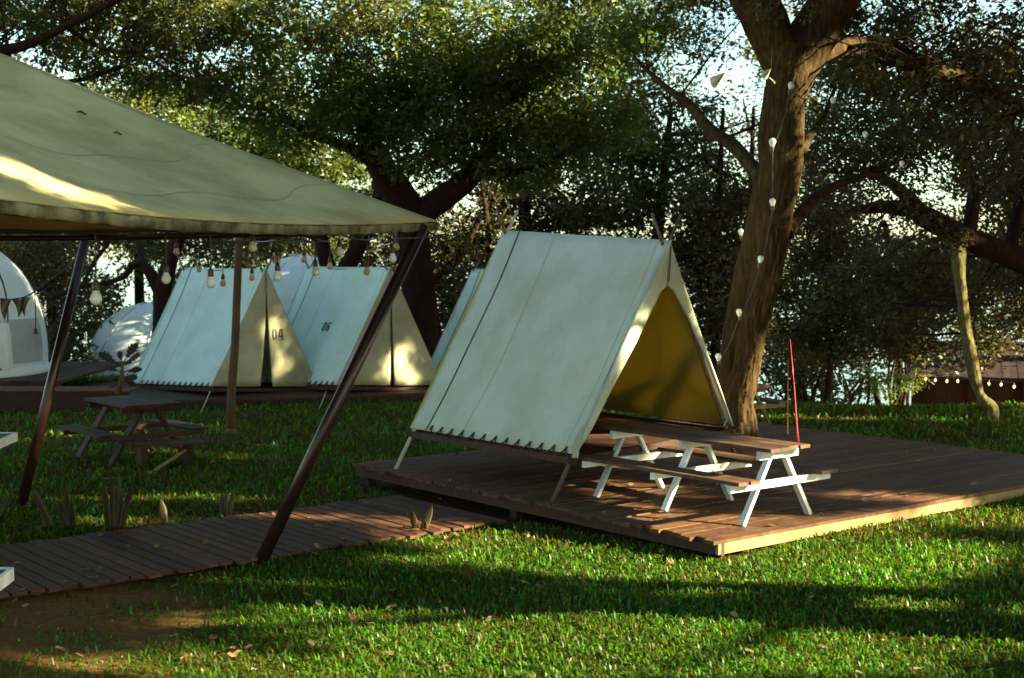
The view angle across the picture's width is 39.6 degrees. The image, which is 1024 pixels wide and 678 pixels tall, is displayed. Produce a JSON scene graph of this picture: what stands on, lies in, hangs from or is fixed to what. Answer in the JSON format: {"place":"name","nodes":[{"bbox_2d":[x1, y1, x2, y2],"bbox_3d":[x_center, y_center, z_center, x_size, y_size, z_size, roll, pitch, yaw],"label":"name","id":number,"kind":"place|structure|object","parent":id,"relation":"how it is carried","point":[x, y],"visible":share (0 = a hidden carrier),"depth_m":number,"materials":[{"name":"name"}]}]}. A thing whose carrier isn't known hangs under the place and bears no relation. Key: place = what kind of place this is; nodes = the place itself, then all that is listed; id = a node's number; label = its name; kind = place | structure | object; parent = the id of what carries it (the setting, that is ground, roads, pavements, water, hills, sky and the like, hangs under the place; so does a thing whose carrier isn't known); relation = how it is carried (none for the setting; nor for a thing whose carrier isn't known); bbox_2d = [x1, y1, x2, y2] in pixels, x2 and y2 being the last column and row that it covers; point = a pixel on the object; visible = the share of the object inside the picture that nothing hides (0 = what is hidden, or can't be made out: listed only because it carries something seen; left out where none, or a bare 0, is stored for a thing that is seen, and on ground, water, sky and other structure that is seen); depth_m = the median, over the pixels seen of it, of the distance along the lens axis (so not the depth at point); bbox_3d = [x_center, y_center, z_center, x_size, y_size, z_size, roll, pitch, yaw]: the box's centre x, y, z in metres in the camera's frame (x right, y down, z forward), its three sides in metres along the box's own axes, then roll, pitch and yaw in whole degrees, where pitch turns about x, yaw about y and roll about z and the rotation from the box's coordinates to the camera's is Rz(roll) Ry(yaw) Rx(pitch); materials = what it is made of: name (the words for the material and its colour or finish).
{"place":"outdoors","nodes":[
{"label":"outdoors","id":0,"kind":"place"},
{"bbox_2d":[0,261,74,299],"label":"bunting cord","id":1,"kind":"object","parent":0,"point":[41,285],"visible":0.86,"depth_m":22.10,"materials":[{"name":"black fabric"}]},
{"bbox_2d":[0,299,11,319],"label":"pennant","id":2,"kind":"object","parent":1,"relation":"hanging from","point":[4,305],"visible":1,"depth_m":21.99,"materials":[{"name":"brown fabric"}]},
{"bbox_2d":[13,299,22,316],"bbox_3d":[-7.641,-0.475,22.016,0.178,0.287,0.089,2,4,25],"label":"pennant","id":3,"kind":"object","parent":1,"relation":"hanging from","point":[18,304],"visible":1,"depth_m":21.99,"materials":[{"name":"brown fabric"}]},
{"bbox_2d":[22,297,29,315],"bbox_3d":[-7.532,-0.498,21.998,0.200,0.292,0.076,3,4,41],"label":"pennant","id":4,"kind":"object","parent":1,"relation":"hanging from","point":[25,300],"visible":1,"depth_m":21.98,"materials":[{"name":"brown fabric"}]},
{"bbox_2d":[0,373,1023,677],"bbox_3d":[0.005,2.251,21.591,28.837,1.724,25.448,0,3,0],"label":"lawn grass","id":5,"kind":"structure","parent":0,"point":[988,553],"depth_m":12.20,"materials":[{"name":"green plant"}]},
{"bbox_2d":[98,343,142,394],"bbox_3d":[-7.055,0.547,25.666,0.863,0.943,0.570,2,4,30],"label":"leafy plant","id":6,"kind":"object","parent":5,"relation":"on","point":[131,350],"visible":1,"depth_m":25.66,"materials":[{"name":"green plant"}]},
{"bbox_2d":[0,377,1023,677],"bbox_3d":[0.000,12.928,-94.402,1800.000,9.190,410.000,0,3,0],"label":"ground","id":7,"kind":"structure","parent":0,"point":[98,597],"depth_m":11.92,"materials":[{"name":"green plant"}]},
{"bbox_2d":[0,567,13,590],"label":"bench","id":8,"kind":"object","parent":7,"relation":"on","point":[6,576],"visible":1,"depth_m":10.63,"materials":[{"name":"white paint"}]},
{"bbox_2d":[0,432,17,448],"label":"garden table","id":9,"kind":"object","parent":7,"relation":"on","point":[7,438],"visible":1,"depth_m":16.21,"materials":[{"name":"white paint"}]},
{"bbox_2d":[0,490,21,520],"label":"snake plant","id":10,"kind":"object","parent":7,"relation":"on","point":[5,504],"visible":1,"depth_m":15.50,"materials":[{"name":"green plant"}]},
{"bbox_2d":[33,488,53,529],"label":"snake plant","id":11,"kind":"object","parent":7,"relation":"on","point":[47,520],"visible":1,"depth_m":15.00,"materials":[{"name":"green plant"}]},
{"bbox_2d":[52,481,75,529],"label":"snake plant","id":12,"kind":"object","parent":7,"relation":"on","point":[70,515],"visible":1,"depth_m":14.97,"materials":[{"name":"green plant"}]},
{"bbox_2d":[0,361,130,392],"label":"dome platform","id":13,"kind":"structure","parent":7,"relation":"on","point":[70,370],"depth_m":29.50,"materials":[{"name":"brown wood"}]},
{"bbox_2d":[0,252,50,377],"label":"dome tent","id":14,"kind":"object","parent":13,"relation":"on","point":[24,350],"visible":0.88,"depth_m":29.43,"materials":[{"name":"white fabric"}]},
{"bbox_2d":[0,0,134,359],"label":"background tree","id":15,"kind":"object","parent":7,"relation":"on","point":[53,319],"visible":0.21,"depth_m":39.83,"materials":[{"name":"green plant"}]},
{"bbox_2d":[0,386,139,411],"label":"boardwalk","id":16,"kind":"structure","parent":7,"relation":"on","point":[70,397],"depth_m":26.23,"materials":[{"name":"brown wood"}]},
{"bbox_2d":[49,337,101,360],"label":"shrub","id":17,"kind":"object","parent":7,"relation":"on","point":[76,355],"visible":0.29,"depth_m":37.89,"materials":[{"name":"green plant"}]},
{"bbox_2d":[77,292,130,342],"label":"shrub","id":18,"kind":"object","parent":7,"relation":"on","point":[101,320],"visible":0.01,"depth_m":43.96,"materials":[{"name":"green plant"}]},
{"bbox_2d":[102,474,132,530],"bbox_3d":[-4.095,1.706,14.825,0.325,0.648,0.165,0,3,0],"label":"snake plant","id":19,"kind":"object","parent":7,"relation":"on","point":[115,514],"visible":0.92,"depth_m":14.84,"materials":[{"name":"green plant"}]},
{"bbox_2d":[87,302,152,376],"bbox_3d":[-10.147,0.074,40.074,3.749,2.247,3.749,0,3,0],"label":"dome tent","id":20,"kind":"object","parent":7,"relation":"on","point":[133,324],"visible":0.27,"depth_m":38.74,"materials":[{"name":"white fabric"}]},
{"bbox_2d":[0,231,249,334],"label":"crooked tree","id":21,"kind":"object","parent":7,"relation":"on","point":[161,291],"visible":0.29,"depth_m":35.59,"materials":[{"name":"green plant"}]},
{"bbox_2d":[58,394,207,466],"bbox_3d":[-5.382,1.289,20.205,1.608,0.848,1.490,-3,4,-38],"label":"picnic table","id":22,"kind":"object","parent":7,"relation":"on","point":[139,405],"visible":0.97,"depth_m":19.97,"materials":[{"name":"brown wood"}]},
{"bbox_2d":[44,0,250,355],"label":"background tree","id":23,"kind":"object","parent":7,"relation":"on","point":[138,274],"visible":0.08,"depth_m":42.84,"materials":[{"name":"green plant"}]},
{"bbox_2d":[147,498,167,524],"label":"snake plant","id":24,"kind":"object","parent":7,"relation":"on","point":[163,514],"visible":0.94,"depth_m":15.28,"materials":[{"name":"green plant"}]},
{"bbox_2d":[119,439,206,467],"bbox_3d":[-4.746,1.592,19.354,1.171,0.400,0.388,-1,3,-12],"label":"bench","id":25,"kind":"object","parent":7,"relation":"on","point":[141,446],"visible":0.86,"depth_m":19.26,"materials":[{"name":"brown wood"}]},
{"bbox_2d":[149,449,186,473],"bbox_3d":[-4.604,1.642,19.015,0.050,0.264,0.690,2,4,30],"label":"loose plank","id":26,"kind":"object","parent":7,"relation":"on","point":[169,460],"visible":0.86,"depth_m":19.03,"materials":[{"name":"brown wood"}]},
{"bbox_2d":[0,0,401,132],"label":"tree","id":27,"kind":"object","parent":7,"relation":"on","point":[147,26],"visible":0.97,"depth_m":27.57,"materials":[{"name":"green plant"}]},
{"bbox_2d":[0,53,438,565],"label":"canopy","id":28,"kind":"object","parent":7,"relation":"on","point":[65,165],"visible":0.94,"depth_m":13.21,"materials":[{"name":"green fabric"}]},
{"bbox_2d":[33,292,37,333],"bbox_3d":[-4.697,-0.253,14.009,0.042,0.411,0.042,0,3,0],"label":"light bulb","id":29,"kind":"object","parent":28,"relation":"hanging from","point":[35,330],"visible":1,"depth_m":14.00,"materials":[{"name":"grey"}]},
{"bbox_2d":[0,228,339,236],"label":"light cable","id":30,"kind":"object","parent":28,"relation":"attached to","point":[72,232],"visible":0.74,"depth_m":10.70,"materials":[{"name":"black plastic"}]},
{"bbox_2d":[90,234,101,304],"bbox_3d":[-3.012,-0.503,10.288,0.088,0.517,0.088,0,3,0],"label":"light bulb","id":31,"kind":"object","parent":30,"relation":"hanging from","point":[95,297],"visible":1,"depth_m":10.28,"materials":[{"name":"white glass"}]},
{"bbox_2d":[161,236,170,283],"bbox_3d":[-2.684,-0.616,11.031,0.074,0.380,0.074,0,3,0],"label":"light bulb","id":32,"kind":"object","parent":30,"relation":"hanging from","point":[166,278],"visible":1,"depth_m":11.02,"materials":[{"name":"white glass"}]},
{"bbox_2d":[206,235,215,287],"bbox_3d":[-2.338,-0.600,11.032,0.074,0.413,0.074,0,3,0],"label":"light bulb","id":33,"kind":"object","parent":30,"relation":"hanging from","point":[210,282],"visible":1,"depth_m":11.02,"materials":[{"name":"white glass"}]},
{"bbox_2d":[249,234,256,251],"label":"light bulb","id":34,"kind":"object","parent":30,"relation":"hanging from","point":[252,246],"visible":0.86,"depth_m":12.11,"materials":[{"name":"white glass"}]},
{"bbox_2d":[273,237,281,280],"bbox_3d":[-2.002,-0.681,12.134,0.074,0.380,0.074,0,3,0],"label":"light bulb","id":35,"kind":"object","parent":30,"relation":"hanging from","point":[277,276],"visible":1,"depth_m":12.12,"materials":[{"name":"white glass"}]},
{"bbox_2d":[67,230,446,242],"bbox_3d":[-2.856,-1.202,14.957,4.458,0.358,3.012,0,3,0],"label":"light cable","id":36,"kind":"object","parent":28,"relation":"attached to","point":[320,240],"visible":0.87,"depth_m":15.51,"materials":[{"name":"black plastic"}]},
{"bbox_2d":[174,239,179,254],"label":"light bulb","id":37,"kind":"object","parent":36,"relation":"hanging from","point":[176,251],"visible":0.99,"depth_m":16.45,"materials":[{"name":"beige glass"}]},
{"bbox_2d":[197,242,201,271],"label":"light bulb","id":38,"kind":"object","parent":36,"relation":"hanging from","point":[199,268],"visible":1,"depth_m":16.46,"materials":[{"name":"beige glass"}]},
{"bbox_2d":[220,242,225,286],"bbox_3d":[-3.351,-0.867,16.477,0.070,0.521,0.070,0,3,0],"label":"light bulb","id":39,"kind":"object","parent":36,"relation":"hanging from","point":[222,283],"visible":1,"depth_m":16.47,"materials":[{"name":"beige glass"}]},
{"bbox_2d":[249,253,254,280],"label":"light bulb","id":40,"kind":"object","parent":36,"relation":"hanging from","point":[251,277],"visible":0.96,"depth_m":16.47,"materials":[{"name":"beige glass"}]},
{"bbox_2d":[274,241,279,263],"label":"light bulb","id":41,"kind":"object","parent":36,"relation":"hanging from","point":[275,260],"visible":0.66,"depth_m":15.15,"materials":[{"name":"brown glass"}]},
{"bbox_2d":[301,242,306,262],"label":"light bulb","id":42,"kind":"object","parent":36,"relation":"hanging from","point":[303,259],"visible":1,"depth_m":16.45,"materials":[{"name":"beige glass"}]},
{"bbox_2d":[312,239,319,275],"bbox_3d":[-1.863,-0.773,13.482,0.074,0.356,0.074,0,3,0],"label":"light bulb","id":43,"kind":"object","parent":36,"relation":"hanging from","point":[315,271],"visible":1,"depth_m":13.47,"materials":[{"name":"white glass"}]},
{"bbox_2d":[327,242,332,269],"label":"light bulb","id":44,"kind":"object","parent":36,"relation":"hanging from","point":[329,266],"visible":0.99,"depth_m":16.46,"materials":[{"name":"beige glass"}]},
{"bbox_2d":[336,236,342,255],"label":"light bulb","id":45,"kind":"object","parent":36,"relation":"hanging from","point":[339,251],"visible":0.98,"depth_m":13.46,"materials":[{"name":"white glass"}]},
{"bbox_2d":[363,241,369,274],"bbox_3d":[-1.550,-0.865,15.167,0.074,0.372,0.074,0,3,0],"label":"light bulb","id":46,"kind":"object","parent":36,"relation":"hanging from","point":[366,271],"visible":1,"depth_m":15.15,"materials":[{"name":"beige glass"}]},
{"bbox_2d":[389,239,396,262],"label":"light bulb","id":47,"kind":"object","parent":36,"relation":"hanging from","point":[392,258],"visible":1,"depth_m":13.46,"materials":[{"name":"white glass"}]},
{"bbox_2d":[394,235,399,250],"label":"light bulb","id":48,"kind":"object","parent":36,"relation":"hanging from","point":[396,246],"visible":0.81,"depth_m":16.44,"materials":[{"name":"beige glass"}]},
{"bbox_2d":[219,486,243,516],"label":"snake plant","id":49,"kind":"object","parent":7,"relation":"on","point":[224,508],"visible":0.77,"depth_m":15.71,"materials":[{"name":"green plant"}]},
{"bbox_2d":[224,237,242,434],"bbox_3d":[-4.513,-0.167,22.948,0.389,3.627,0.328,0,3,0],"label":"wooden post","id":50,"kind":"object","parent":7,"relation":"on","point":[231,387],"visible":0.72,"depth_m":22.91,"materials":[{"name":"brown wood"}]},
{"bbox_2d":[67,0,406,268],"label":"background tree","id":51,"kind":"object","parent":7,"relation":"on","point":[327,168],"visible":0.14,"depth_m":45.42,"materials":[{"name":"green plant"}]},
{"bbox_2d":[71,380,427,409],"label":"tent platform","id":52,"kind":"structure","parent":7,"relation":"on","point":[196,398],"depth_m":27.98,"materials":[{"name":"brown wood"}]},
{"bbox_2d":[129,253,316,392],"bbox_3d":[-5.965,-0.345,29.274,3.396,2.841,2.384,3,5,45],"label":"ridge tent","id":53,"kind":"object","parent":52,"relation":"on","point":[188,348],"visible":0.92,"depth_m":28.57,"materials":[{"name":"fabric"}]},
{"bbox_2d":[261,252,436,391],"bbox_3d":[-3.448,-0.377,29.773,2.514,2.885,3.308,-3,5,-43],"label":"ridge tent","id":54,"kind":"object","parent":52,"relation":"on","point":[329,313],"visible":0.81,"depth_m":28.97,"materials":[{"name":"fabric"}]},
{"bbox_2d":[431,256,483,369],"bbox_3d":[0.008,-0.331,30.479,2.698,2.932,3.178,-3,4,-40],"label":"ridge tent","id":55,"kind":"object","parent":52,"relation":"on","point":[473,279],"visible":0.08,"depth_m":31.15,"materials":[{"name":"fabric"}]},
{"bbox_2d":[0,495,506,598],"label":"boardwalk","id":56,"kind":"structure","parent":7,"relation":"on","point":[52,565],"depth_m":14.03,"materials":[{"name":"brown wood"}]},
{"bbox_2d":[267,254,319,312],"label":"dome tent","id":57,"kind":"object","parent":7,"relation":"on","point":[293,267],"visible":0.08,"depth_m":40.79,"materials":[{"name":"white fabric"}]},
{"bbox_2d":[180,185,437,270],"bbox_3d":[-5.388,-1.353,36.690,7.032,5.654,5.199,0,3,0],"label":"slanting tree","id":58,"kind":"object","parent":7,"relation":"on","point":[353,254],"visible":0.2,"depth_m":35.96,"materials":[{"name":"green plant"}]},
{"bbox_2d":[403,505,432,528],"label":"snake plant","id":59,"kind":"object","parent":7,"relation":"on","point":[426,520],"visible":0.66,"depth_m":14.69,"materials":[{"name":"green plant"}]},
{"bbox_2d":[218,0,663,357],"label":"forked tree","id":60,"kind":"object","parent":7,"relation":"on","point":[555,130],"visible":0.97,"depth_m":30.41,"materials":[{"name":"green plant"}]},
{"bbox_2d":[328,0,556,333],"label":"background tree","id":61,"kind":"object","parent":7,"relation":"on","point":[450,288],"visible":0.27,"depth_m":35.75,"materials":[{"name":"green plant"}]},
{"bbox_2d":[3,447,1018,677],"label":"leaf litter","id":62,"kind":"object","parent":7,"relation":"on","point":[353,617],"visible":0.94,"depth_m":12.01,"materials":[{"name":"brown plant"}]},
{"bbox_2d":[450,0,698,270],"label":"background tree","id":63,"kind":"object","parent":7,"relation":"on","point":[586,216],"visible":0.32,"depth_m":37.79,"materials":[{"name":"green plant"}]},
{"bbox_2d":[558,0,752,317],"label":"background tree","id":64,"kind":"object","parent":7,"relation":"on","point":[658,52],"visible":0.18,"depth_m":39.08,"materials":[{"name":"green plant"}]},
{"bbox_2d":[353,422,1023,556],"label":"wooden deck","id":65,"kind":"structure","parent":7,"relation":"on","point":[943,477],"depth_m":16.05,"materials":[{"name":"brown wood"}]},
{"bbox_2d":[394,209,736,502],"bbox_3d":[0.664,0.019,17.117,3.072,3.240,3.228,-3,4,-39],"label":"ridge tent","id":66,"kind":"object","parent":65,"relation":"on","point":[559,342],"visible":1,"depth_m":16.71,"materials":[{"name":"fabric"}]},
{"bbox_2d":[536,418,837,526],"bbox_3d":[1.792,1.363,15.103,1.488,0.758,3.032,-3,4,-39],"label":"picnic table","id":67,"kind":"object","parent":65,"relation":"on","point":[767,450],"visible":0.85,"depth_m":14.67,"materials":[{"name":"white paint"}]},
{"bbox_2d":[787,383,787,433],"bbox_3d":[2.797,0.588,14.416,0.011,0.754,0.059,0,3,8],"label":"orange rod","id":68,"kind":"object","parent":67,"relation":"on","point":[787,408],"visible":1,"depth_m":14.41,"materials":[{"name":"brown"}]},
{"bbox_2d":[790,339,798,441],"bbox_3d":[2.779,0.506,13.997,0.118,1.009,0.026,3,4,40],"label":"red rod","id":69,"kind":"object","parent":67,"relation":"on","point":[797,436],"visible":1,"depth_m":14.00,"materials":[{"name":"red"}]},
{"bbox_2d":[533,0,1023,436],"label":"deck tree","id":70,"kind":"object","parent":65,"relation":"on","point":[808,42],"visible":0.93,"depth_m":20.18,"materials":[{"name":"brown plant"}]},
{"bbox_2d":[710,55,732,96],"bbox_3d":[2.779,-3.488,18.884,0.325,0.546,0.150,2,4,30],"label":"ornament","id":71,"kind":"object","parent":70,"relation":"hanging from","point":[716,81],"visible":1,"depth_m":18.88,"materials":[{"name":"paper"}]},
{"bbox_2d":[728,99,737,131],"bbox_3d":[2.932,-2.964,18.910,0.099,0.436,0.205,-1,4,-23],"label":"ornament","id":72,"kind":"object","parent":71,"relation":"hanging from","point":[730,125],"visible":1,"depth_m":18.90,"materials":[{"name":"paper"}]},
{"bbox_2d":[720,95,790,360],"bbox_3d":[3.172,-1.445,18.577,0.928,3.534,0.017,0,3,0],"label":"light cable","id":73,"kind":"object","parent":70,"relation":"attached to","point":[768,230],"visible":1,"depth_m":18.58,"materials":[{"name":"black plastic"}]},
{"bbox_2d":[715,353,720,366],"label":"light bulb","id":74,"kind":"object","parent":73,"relation":"hanging from","point":[718,357],"visible":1,"depth_m":18.63,"materials":[{"name":"white glass"}]},
{"bbox_2d":[736,309,741,321],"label":"light bulb","id":75,"kind":"object","parent":73,"relation":"hanging from","point":[739,312],"visible":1,"depth_m":18.59,"materials":[{"name":"white glass"}]},
{"bbox_2d":[738,228,742,239],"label":"light bulb","id":76,"kind":"object","parent":73,"relation":"hanging from","point":[740,231],"visible":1,"depth_m":18.53,"materials":[{"name":"white glass"}]},
{"bbox_2d":[757,255,763,268],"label":"light bulb","id":77,"kind":"object","parent":73,"relation":"hanging from","point":[760,259],"visible":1,"depth_m":18.55,"materials":[{"name":"white glass"}]},
{"bbox_2d":[769,138,775,153],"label":"light bulb","id":78,"kind":"object","parent":73,"relation":"hanging from","point":[772,142],"visible":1,"depth_m":18.46,"materials":[{"name":"white glass"}]},
{"bbox_2d":[769,198,775,211],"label":"light bulb","id":79,"kind":"object","parent":73,"relation":"hanging from","point":[772,201],"visible":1,"depth_m":18.51,"materials":[{"name":"white glass"}]},
{"bbox_2d":[788,82,793,95],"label":"light bulb","id":80,"kind":"object","parent":73,"relation":"hanging from","point":[790,85],"visible":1,"depth_m":18.42,"materials":[{"name":"white glass"}]},
{"bbox_2d":[761,51,775,83],"bbox_3d":[3.389,-3.617,18.876,0.127,0.469,0.216,-2,4,-32],"label":"ornament","id":81,"kind":"object","parent":70,"relation":"hanging from","point":[765,74],"visible":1,"depth_m":18.87,"materials":[{"name":"paper"}]},
{"bbox_2d":[792,92,899,169],"bbox_3d":[4.354,-2.703,18.503,1.461,1.025,0.017,0,3,0],"label":"light cable","id":82,"kind":"object","parent":70,"relation":"attached to","point":[848,128],"visible":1,"depth_m":18.49,"materials":[{"name":"black plastic"}]},
{"bbox_2d":[830,97,835,108],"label":"light bulb","id":83,"kind":"object","parent":82,"relation":"hanging from","point":[832,99],"visible":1,"depth_m":18.43,"materials":[{"name":"white glass"}]},
{"bbox_2d":[862,131,867,142],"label":"light bulb","id":84,"kind":"object","parent":82,"relation":"hanging from","point":[864,133],"visible":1,"depth_m":18.46,"materials":[{"name":"white glass"}]},
{"bbox_2d":[899,160,904,171],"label":"light bulb","id":85,"kind":"object","parent":82,"relation":"hanging from","point":[901,163],"visible":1,"depth_m":18.48,"materials":[{"name":"white glass"}]},
{"bbox_2d":[649,0,758,369],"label":"background tree","id":86,"kind":"object","parent":7,"relation":"on","point":[705,264],"visible":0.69,"depth_m":36.79,"materials":[{"name":"green plant"}]},
{"bbox_2d":[683,383,790,423],"bbox_3d":[3.638,1.115,24.131,1.488,0.758,1.617,-2,4,-30],"label":"picnic table","id":87,"kind":"object","parent":7,"relation":"on","point":[777,403],"visible":0.2,"depth_m":23.76,"materials":[{"name":"wood"}]},
{"bbox_2d":[698,0,863,379],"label":"background tree","id":88,"kind":"object","parent":7,"relation":"on","point":[752,141],"visible":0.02,"depth_m":43.68,"materials":[{"name":"green plant"}]},
{"bbox_2d":[757,330,824,403],"bbox_3d":[6.308,0.944,33.208,1.969,2.755,2.461,-2,4,-31],"label":"shrub","id":89,"kind":"object","parent":7,"relation":"on","point":[766,363],"visible":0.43,"depth_m":32.86,"materials":[{"name":"green plant"}]},
{"bbox_2d":[764,354,849,404],"bbox_3d":[6.514,1.080,31.236,1.658,1.731,2.394,0,3,0],"label":"shrub","id":90,"kind":"object","parent":7,"relation":"on","point":[812,377],"visible":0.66,"depth_m":30.93,"materials":[{"name":"green plant"}]},
{"bbox_2d":[770,303,870,399],"bbox_3d":[7.834,0.866,35.975,2.662,3.652,2.708,0,3,0],"label":"shrub","id":91,"kind":"object","parent":7,"relation":"on","point":[846,366],"visible":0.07,"depth_m":35.74,"materials":[{"name":"green plant"}]},
{"bbox_2d":[717,161,940,403],"bbox_3d":[6.504,-1.024,29.580,4.736,5.243,4.310,3,5,43],"label":"background tree","id":92,"kind":"object","parent":7,"relation":"on","point":[825,245],"visible":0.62,"depth_m":28.97,"materials":[{"name":"green plant"}]},
{"bbox_2d":[820,357,886,404],"bbox_3d":[8.150,1.451,34.052,1.542,2.008,2.309,1,3,10],"label":"shrub","id":93,"kind":"object","parent":7,"relation":"on","point":[851,394],"visible":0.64,"depth_m":33.59,"materials":[{"name":"green plant"}]},
{"bbox_2d":[849,363,932,404],"bbox_3d":[9.395,1.601,35.032,2.104,2.030,2.290,0,3,0],"label":"shrub","id":94,"kind":"object","parent":7,"relation":"on","point":[876,399],"visible":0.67,"depth_m":34.91,"materials":[{"name":"green plant"}]},
{"bbox_2d":[867,331,920,404],"bbox_3d":[9.937,1.131,37.028,1.432,3.253,2.367,0,3,0],"label":"shrub","id":95,"kind":"object","parent":7,"relation":"on","point":[906,397],"visible":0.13,"depth_m":36.97,"materials":[{"name":"green plant"}]},
{"bbox_2d":[777,0,1023,403],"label":"background tree","id":96,"kind":"object","parent":7,"relation":"on","point":[983,265],"visible":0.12,"depth_m":37.89,"materials":[{"name":"green plant"}]},
{"bbox_2d":[802,0,1023,376],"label":"background tree","id":97,"kind":"object","parent":7,"relation":"on","point":[970,97],"visible":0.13,"depth_m":39.62,"materials":[{"name":"green plant"}]},
{"bbox_2d":[804,116,1023,421],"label":"leaning tree","id":98,"kind":"object","parent":7,"relation":"on","point":[957,238],"visible":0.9,"depth_m":26.11,"materials":[{"name":"green plant"}]},
{"bbox_2d":[904,341,1023,405],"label":"shed","id":99,"kind":"structure","parent":7,"relation":"on","point":[951,390],"depth_m":39.80,"materials":[{"name":"brown wood"}]},
{"bbox_2d":[926,375,1012,382],"bbox_3d":[12.640,1.107,39.286,2.329,0.172,0.016,1,4,16],"label":"light cable","id":100,"kind":"object","parent":99,"relation":"attached to","point":[968,378],"visible":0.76,"depth_m":39.34,"materials":[{"name":"black plastic"}]},
{"bbox_2d":[0,0,1023,258],"label":"sky","id":101,"kind":"structure","parent":0,"point":[737,72],"materials":[{"name":"white"}]},
{"bbox_2d":[38,259,1023,405],"bbox_3d":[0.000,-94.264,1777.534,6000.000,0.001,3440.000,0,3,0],"label":"water","id":102,"kind":"structure","parent":0,"point":[129,298],"depth_m":298.95,"materials":[{"name":"white liquid"}]}
]}

